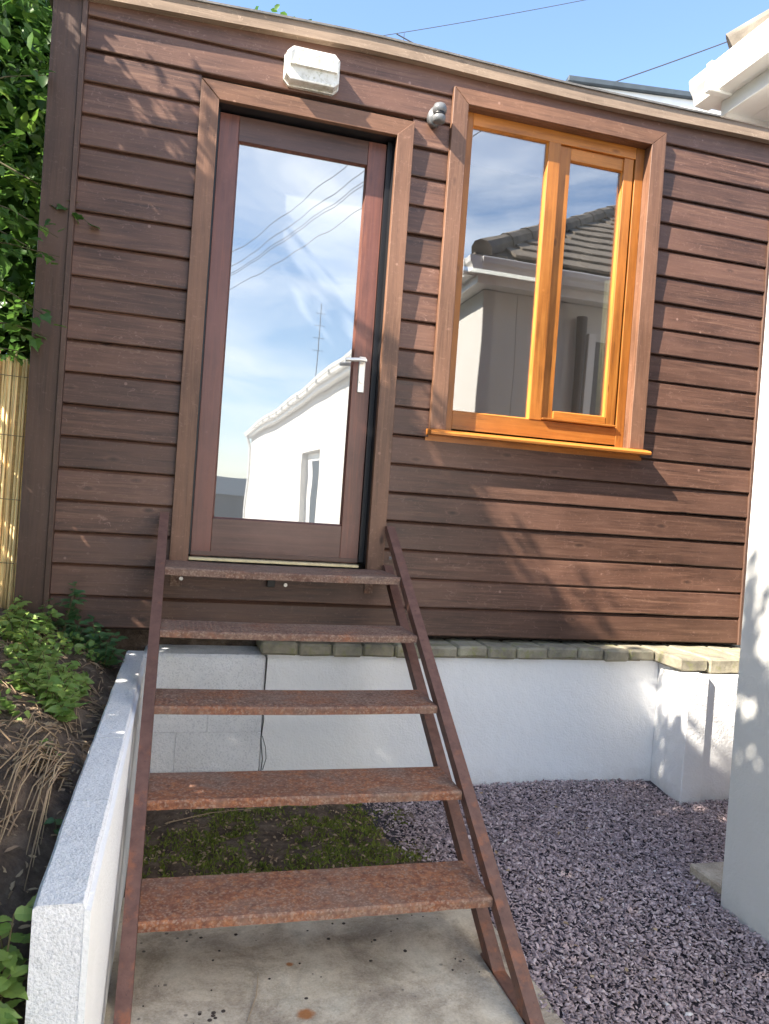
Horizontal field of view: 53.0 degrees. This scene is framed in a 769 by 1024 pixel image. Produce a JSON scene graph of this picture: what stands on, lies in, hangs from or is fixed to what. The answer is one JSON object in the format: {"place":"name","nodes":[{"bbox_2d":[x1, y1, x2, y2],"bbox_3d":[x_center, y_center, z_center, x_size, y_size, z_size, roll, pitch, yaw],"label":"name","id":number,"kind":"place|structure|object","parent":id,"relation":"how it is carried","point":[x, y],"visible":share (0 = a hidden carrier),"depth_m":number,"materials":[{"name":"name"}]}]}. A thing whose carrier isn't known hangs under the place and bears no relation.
{"place":"outdoors","nodes":[
{"label":"outdoors","id":0,"kind":"place"},
{"bbox_2d":[0,608,123,1023],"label":"soil bank","id":1,"kind":"structure","parent":0,"point":[12,863],"depth_m":1.83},
{"bbox_2d":[4,999,23,1023],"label":"broadleaf weed","id":2,"kind":"object","parent":1,"relation":"on","point":[13,1003],"visible":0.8,"depth_m":1.30,"materials":[{"name":"green plant"}]},
{"bbox_2d":[0,949,28,1023],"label":"broadleaf weed","id":3,"kind":"object","parent":1,"relation":"on","point":[11,985],"visible":0.95,"depth_m":1.30,"materials":[{"name":"green plant"}]},
{"bbox_2d":[0,350,29,610],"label":"reed screen","id":4,"kind":"object","parent":1,"relation":"on","point":[14,377],"visible":0.81,"depth_m":3.27,"materials":[{"name":"wicker"}]},
{"bbox_2d":[0,595,33,627],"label":"nettle plant","id":5,"kind":"object","parent":1,"relation":"on","point":[19,613],"visible":0.74,"depth_m":3.07,"materials":[{"name":"green plant"}]},
{"bbox_2d":[0,894,36,975],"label":"broadleaf weed","id":6,"kind":"object","parent":1,"relation":"on","point":[23,913],"visible":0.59,"depth_m":1.33,"materials":[{"name":"green plant"}]},
{"bbox_2d":[0,611,39,643],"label":"nettle plant","id":7,"kind":"object","parent":1,"relation":"on","point":[4,637],"visible":0.39,"depth_m":2.95,"materials":[{"name":"green plant"}]},
{"bbox_2d":[3,647,50,682],"bbox_3d":[-1.236,0.531,2.642,0.177,0.153,0.169,4,1,6],"label":"nettle plant","id":8,"kind":"object","parent":1,"relation":"on","point":[26,663],"visible":0.48,"depth_m":2.64,"materials":[{"name":"green plant"}]},
{"bbox_2d":[3,662,51,694],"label":"nettle plant","id":9,"kind":"object","parent":1,"relation":"on","point":[17,683],"visible":0.77,"depth_m":2.43,"materials":[{"name":"green plant"}]},
{"bbox_2d":[12,622,58,651],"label":"nettle plant","id":10,"kind":"object","parent":1,"relation":"on","point":[32,636],"visible":0.66,"depth_m":2.85,"materials":[{"name":"green plant"}]},
{"bbox_2d":[0,720,75,890],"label":"dry grass","id":11,"kind":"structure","parent":1,"relation":"on","point":[53,759],"depth_m":1.83,"materials":[{"name":"beige plant"}]},
{"bbox_2d":[16,634,64,667],"bbox_3d":[-1.251,0.507,2.799,0.197,0.129,0.164,4,1,29],"label":"nettle plant","id":12,"kind":"object","parent":1,"relation":"on","point":[30,652],"visible":0.5,"depth_m":2.77,"materials":[{"name":"green plant"}]},
{"bbox_2d":[21,604,63,633],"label":"nettle plant","id":13,"kind":"object","parent":1,"relation":"on","point":[48,621],"visible":0.8,"depth_m":3.08,"materials":[{"name":"green plant"}]},
{"bbox_2d":[17,669,79,706],"bbox_3d":[-1.049,0.548,2.415,0.181,0.142,0.170,4,1,20],"label":"nettle plant","id":14,"kind":"object","parent":1,"relation":"on","point":[57,681],"visible":0.71,"depth_m":2.39,"materials":[{"name":"green plant"}]},
{"bbox_2d":[0,0,99,365],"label":"ivy bush","id":15,"kind":"object","parent":1,"relation":"on","point":[25,33],"visible":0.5,"depth_m":3.87,"materials":[{"name":"green plant"}]},
{"bbox_2d":[39,738,61,754],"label":"seedling","id":16,"kind":"object","parent":1,"relation":"on","point":[45,739],"visible":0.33,"depth_m":2.07,"materials":[{"name":"green plant"}]},
{"bbox_2d":[0,615,104,719],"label":"ground cover","id":17,"kind":"object","parent":1,"relation":"on","point":[5,704],"visible":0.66,"depth_m":2.78,"materials":[{"name":"green plant"}]},
{"bbox_2d":[43,817,62,834],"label":"seedling","id":18,"kind":"object","parent":1,"relation":"on","point":[55,821],"visible":0.29,"depth_m":1.75,"materials":[{"name":"green plant"}]},
{"bbox_2d":[32,648,78,683],"bbox_3d":[-1.131,0.541,2.626,0.231,0.156,0.131,4,1,12],"label":"nettle plant","id":19,"kind":"object","parent":1,"relation":"on","point":[69,664],"visible":0.41,"depth_m":2.61,"materials":[{"name":"green plant"}]},
{"bbox_2d":[0,619,120,854],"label":"twig litter","id":20,"kind":"object","parent":1,"relation":"on","point":[2,675],"visible":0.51,"depth_m":2.21,"materials":[{"name":"plant"}]},
{"bbox_2d":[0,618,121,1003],"bbox_3d":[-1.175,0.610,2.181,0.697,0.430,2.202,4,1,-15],"label":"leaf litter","id":21,"kind":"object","parent":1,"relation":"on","point":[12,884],"visible":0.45,"depth_m":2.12,"materials":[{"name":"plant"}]},
{"bbox_2d":[37,686,86,721],"bbox_3d":[-0.985,0.589,2.348,0.146,0.112,0.165,4,1,-32],"label":"nettle plant","id":22,"kind":"object","parent":1,"relation":"on","point":[59,712],"visible":0.89,"depth_m":2.34,"materials":[{"name":"green plant"}]},
{"bbox_2d":[39,666,84,700],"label":"nettle plant","id":23,"kind":"object","parent":1,"relation":"on","point":[78,677],"visible":0.29,"depth_m":2.57,"materials":[{"name":"green plant"}]},
{"bbox_2d":[45,581,87,632],"bbox_3d":[-1.321,0.404,3.207,0.166,0.233,0.170,4,1,-15],"label":"dock plant","id":24,"kind":"object","parent":1,"relation":"on","point":[72,611],"visible":0.84,"depth_m":3.19,"materials":[{"name":"green plant"}]},
{"bbox_2d":[63,616,92,644],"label":"dock plant","id":25,"kind":"object","parent":1,"relation":"on","point":[75,628],"visible":0.62,"depth_m":3.13,"materials":[{"name":"green plant"}]},
{"bbox_2d":[77,615,113,649],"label":"dock plant","id":26,"kind":"object","parent":1,"relation":"on","point":[97,637],"visible":0.58,"depth_m":3.19,"materials":[{"name":"green plant"}]},
{"bbox_2d":[84,628,127,668],"bbox_3d":[-1.131,0.558,3.125,0.178,0.147,0.251,4,1,-15],"label":"dock plant","id":27,"kind":"object","parent":1,"relation":"on","point":[110,658],"visible":0.96,"depth_m":3.09,"materials":[{"name":"green plant"}]},
{"bbox_2d":[113,512,544,1023],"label":"metal staircase","id":28,"kind":"structure","parent":0,"point":[185,903],"depth_m":2.40,"materials":[{"name":"brown metal"}]},
{"bbox_2d":[104,898,564,1023],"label":"path","id":29,"kind":"structure","parent":0,"point":[419,981],"depth_m":2.12,"materials":[{"name":"concrete"}]},
{"bbox_2d":[247,978,257,1020],"bbox_3d":[-0.338,1.260,2.014,0.010,0.005,0.195,4,1,-2],"label":"straw","id":30,"kind":"object","parent":29,"relation":"on","point":[254,1001],"visible":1,"depth_m":1.98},
{"bbox_2d":[142,915,479,1023],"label":"dirt crumbs","id":31,"kind":"object","parent":29,"relation":"on","point":[213,1013],"visible":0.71,"depth_m":2.16,"materials":[{"name":"brown soil"}]},
{"bbox_2d":[6,0,768,353],"label":"sky","id":32,"kind":"structure","parent":0,"point":[612,40],"materials":[{"name":"blue"}]},
{"bbox_2d":[384,0,583,35],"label":"overhead cable","id":33,"kind":"object","parent":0,"point":[481,19],"visible":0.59,"depth_m":12.20,"materials":[{"name":"grey plastic"}]},
{"bbox_2d":[352,778,768,1023],"bbox_3d":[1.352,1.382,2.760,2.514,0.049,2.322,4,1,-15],"label":"gravel","id":34,"kind":"structure","parent":0,"point":[536,955],"depth_m":2.71,"materials":[{"name":"grey gravel"}]},
{"bbox_2d":[479,789,731,992],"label":"leaf litter","id":35,"kind":"object","parent":34,"relation":"on","point":[626,968],"visible":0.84,"depth_m":2.47,"materials":[{"name":"brown plant"}]},
{"bbox_2d":[469,75,720,280],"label":"white building","id":36,"kind":"structure","parent":0,"point":[681,98],"depth_m":8.28,"materials":[{"name":"plastic"}]},
{"bbox_2d":[617,41,726,80],"bbox_3d":[6.179,-8.347,13.351,8.909,4.966,0.019,4,1,-15],"label":"overhead cable","id":37,"kind":"object","parent":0,"point":[672,61],"visible":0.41,"depth_m":13.01,"materials":[{"name":"grey plastic"}]},
{"label":"ground","id":38,"kind":"structure","parent":0,"visible":0},
{"bbox_2d":[25,651,146,1023],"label":"retaining wall","id":39,"kind":"structure","parent":38,"relation":"on","point":[76,910],"depth_m":1.56,"materials":[{"name":"white paint"}]},
{"bbox_2d":[123,804,440,897],"bbox_3d":[-0.410,1.263,3.032,1.150,0.050,0.930,4,1,-15],"label":"soil patch","id":40,"kind":"object","parent":38,"relation":"on","point":[156,818],"visible":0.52,"depth_m":2.97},
{"bbox_2d":[144,804,419,875],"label":"leaf litter","id":41,"kind":"object","parent":40,"relation":"on","point":[252,848],"visible":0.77,"depth_m":2.94,"materials":[{"name":"green plant"}]},
{"bbox_2d":[142,803,430,878],"bbox_3d":[-0.414,1.255,3.026,1.108,0.066,0.648,4,1,-15],"label":"moss","id":42,"kind":"object","parent":40,"relation":"on","point":[367,830],"visible":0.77,"depth_m":2.92,"materials":[{"name":"green plant"}]},
{"bbox_2d":[169,807,263,822],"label":"twig","id":43,"kind":"object","parent":42,"relation":"on","point":[209,813],"visible":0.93,"depth_m":3.01,"materials":[{"name":"brown wood"}]},
{"bbox_2d":[255,4,311,19],"bbox_3d":[-1.485,-2.446,9.346,2.518,7.209,2.540,4,1,-15],"label":"garden tree","id":44,"kind":"object","parent":38,"relation":"on","point":[275,8],"depth_m":8.67,"materials":[{"name":"green plant"}]},
{"bbox_2d":[97,629,740,805],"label":"plinth wall","id":45,"kind":"structure","parent":38,"relation":"on","point":[661,715],"depth_m":3.68,"materials":[{"name":"white paint"}]},
{"bbox_2d":[13,0,768,644],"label":"timber cabin","id":46,"kind":"object","parent":45,"relation":"on","point":[293,334],"visible":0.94,"depth_m":3.63,"materials":[{"name":"wood"}]},
{"bbox_2d":[190,112,386,562],"bbox_3d":[-0.428,-0.771,3.548,0.773,1.987,0.105,4,1,-15],"label":"door","id":47,"kind":"structure","parent":46,"relation":"in","point":[299,286],"depth_m":3.57,"materials":[{"name":"clear glass"}]},
{"bbox_2d":[283,46,339,95],"bbox_3d":[-0.319,-1.964,3.427,0.250,0.154,0.092,4,1,-15],"label":"wall lamp","id":48,"kind":"object","parent":46,"relation":"attached to","point":[311,70],"visible":1,"depth_m":3.40,"materials":[{"name":"plastic"}]},
{"bbox_2d":[427,102,446,128],"bbox_3d":[0.247,-1.847,3.583,0.075,0.092,0.094,4,1,-15],"label":"motion sensor","id":49,"kind":"object","parent":46,"relation":"attached to","point":[436,116],"visible":1,"depth_m":3.56,"materials":[{"name":"plastic"}]},
{"bbox_2d":[423,86,666,460],"bbox_3d":[0.819,-1.135,3.807,1.174,1.668,0.161,4,1,-15],"label":"window","id":50,"kind":"structure","parent":46,"relation":"in","point":[568,137],"depth_m":3.86,"materials":[{"name":"brown wood"}]},
{"bbox_2d":[595,280,610,426],"bbox_3d":[1.155,-0.804,4.040,0.058,0.810,0.039,4,1,-15],"label":"curtain","id":51,"kind":"object","parent":46,"relation":"hanging from","point":[603,342],"visible":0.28,"depth_m":4.03,"materials":[{"name":"white fabric"}]},
{"bbox_2d":[689,862,723,898],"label":"paving block","id":52,"kind":"structure","parent":38,"relation":"on","point":[710,874],"depth_m":2.85,"materials":[{"name":"concrete"}]},
{"bbox_2d":[689,9,768,945],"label":"bungalow","id":53,"kind":"object","parent":38,"relation":"on","point":[732,83],"visible":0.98,"depth_m":2.60,"materials":[{"name":"white paint"}]}
]}

